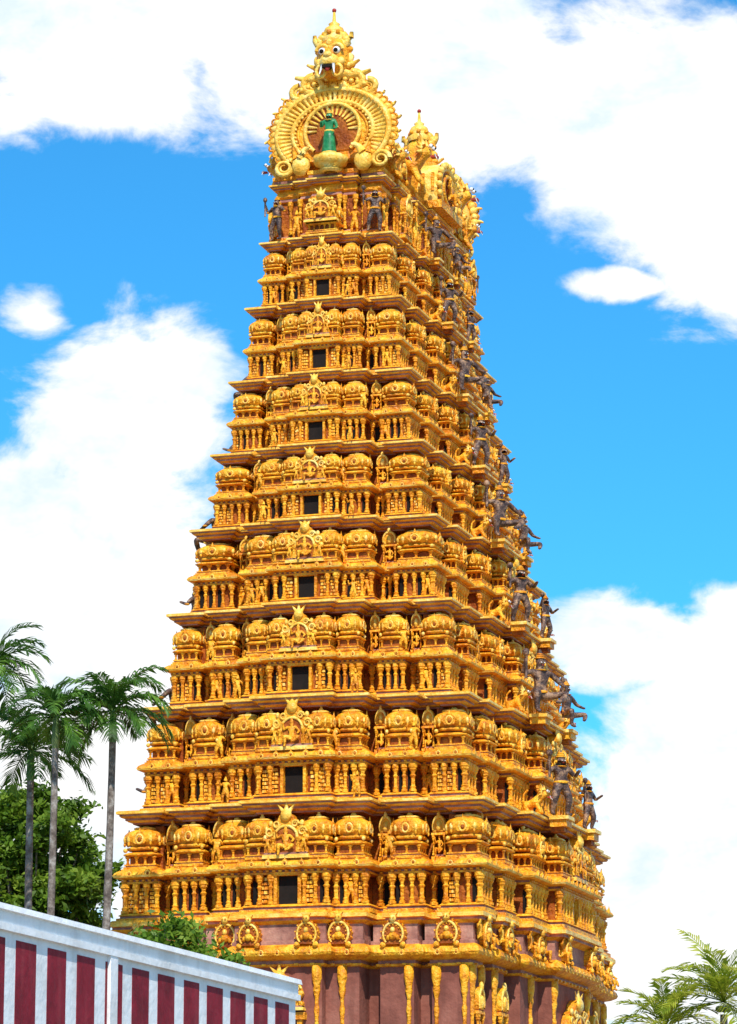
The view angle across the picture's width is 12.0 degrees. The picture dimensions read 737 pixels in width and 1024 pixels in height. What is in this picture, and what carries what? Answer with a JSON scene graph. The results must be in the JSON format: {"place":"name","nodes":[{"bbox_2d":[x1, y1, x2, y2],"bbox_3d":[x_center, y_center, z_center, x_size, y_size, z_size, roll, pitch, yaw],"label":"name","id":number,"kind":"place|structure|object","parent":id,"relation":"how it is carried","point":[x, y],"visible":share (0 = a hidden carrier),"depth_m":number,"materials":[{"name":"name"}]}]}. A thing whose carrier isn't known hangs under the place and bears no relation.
{"place":"outdoors","nodes":[
{"label":"outdoors","id":0,"kind":"place"},
{"bbox_2d":[0,902,301,1023],"bbox_3d":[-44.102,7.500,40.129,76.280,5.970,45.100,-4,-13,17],"label":"striped wall","id":1,"kind":"structure","parent":0,"point":[55,970],"depth_m":43.73,"materials":[{"name":"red paint"}]},
{"bbox_2d":[0,0,736,1023],"label":"sky","id":2,"kind":"structure","parent":0,"point":[595,141],"materials":[{"name":"blue"}]},
{"label":"ground","id":3,"kind":"structure","parent":0,"visible":0},
{"bbox_2d":[0,622,51,719],"bbox_3d":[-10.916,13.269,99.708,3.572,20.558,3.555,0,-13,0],"label":"palm tree","id":4,"kind":"object","parent":3,"relation":"on","point":[6,659],"visible":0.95,"depth_m":101.42,"materials":[{"name":"green plant"}]},
{"bbox_2d":[0,706,95,909],"bbox_3d":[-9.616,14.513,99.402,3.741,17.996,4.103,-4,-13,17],"label":"palm tree","id":5,"kind":"object","parent":3,"relation":"on","point":[21,739],"visible":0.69,"depth_m":100.50,"materials":[{"name":"green plant"}]},
{"bbox_2d":[0,684,107,915],"bbox_3d":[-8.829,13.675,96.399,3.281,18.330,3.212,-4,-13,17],"label":"palm tree","id":6,"kind":"object","parent":3,"relation":"on","point":[54,705],"visible":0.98,"depth_m":97.84,"materials":[{"name":"green plant"}]},
{"bbox_2d":[0,778,124,927],"bbox_3d":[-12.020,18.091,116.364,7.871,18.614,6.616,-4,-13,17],"label":"leafy tree","id":7,"kind":"object","parent":3,"relation":"on","point":[79,885],"visible":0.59,"depth_m":116.83,"materials":[{"name":"green plant"}]},
{"bbox_2d":[40,665,175,929],"bbox_3d":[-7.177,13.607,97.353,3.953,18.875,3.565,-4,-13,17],"label":"palm tree","id":8,"kind":"object","parent":3,"relation":"on","point":[112,693],"visible":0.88,"depth_m":98.63,"materials":[{"name":"green plant"}]},
{"bbox_2d":[127,909,249,965],"bbox_3d":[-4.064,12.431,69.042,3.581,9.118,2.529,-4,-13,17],"label":"leafy tree","id":9,"kind":"object","parent":3,"relation":"on","point":[183,931],"visible":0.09,"depth_m":69.53,"materials":[{"name":"green plant"}]},
{"bbox_2d":[110,8,618,1023],"bbox_3d":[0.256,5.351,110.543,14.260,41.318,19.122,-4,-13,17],"label":"temple tower","id":10,"kind":"structure","parent":3,"relation":"on","point":[364,782],"depth_m":104.87,"materials":[{"name":"gold metal"}]},
{"bbox_2d":[611,978,720,1023],"bbox_3d":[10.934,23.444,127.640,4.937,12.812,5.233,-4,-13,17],"label":"coconut palm","id":11,"kind":"object","parent":3,"relation":"on","point":[665,1018],"visible":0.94,"depth_m":128.31,"materials":[{"name":"green plant"}]},
{"bbox_2d":[632,929,736,1023],"bbox_3d":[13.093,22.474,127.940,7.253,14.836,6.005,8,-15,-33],"label":"coconut palm","id":12,"kind":"object","parent":3,"relation":"on","point":[718,981],"visible":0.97,"depth_m":128.69,"materials":[{"name":"green plant"}]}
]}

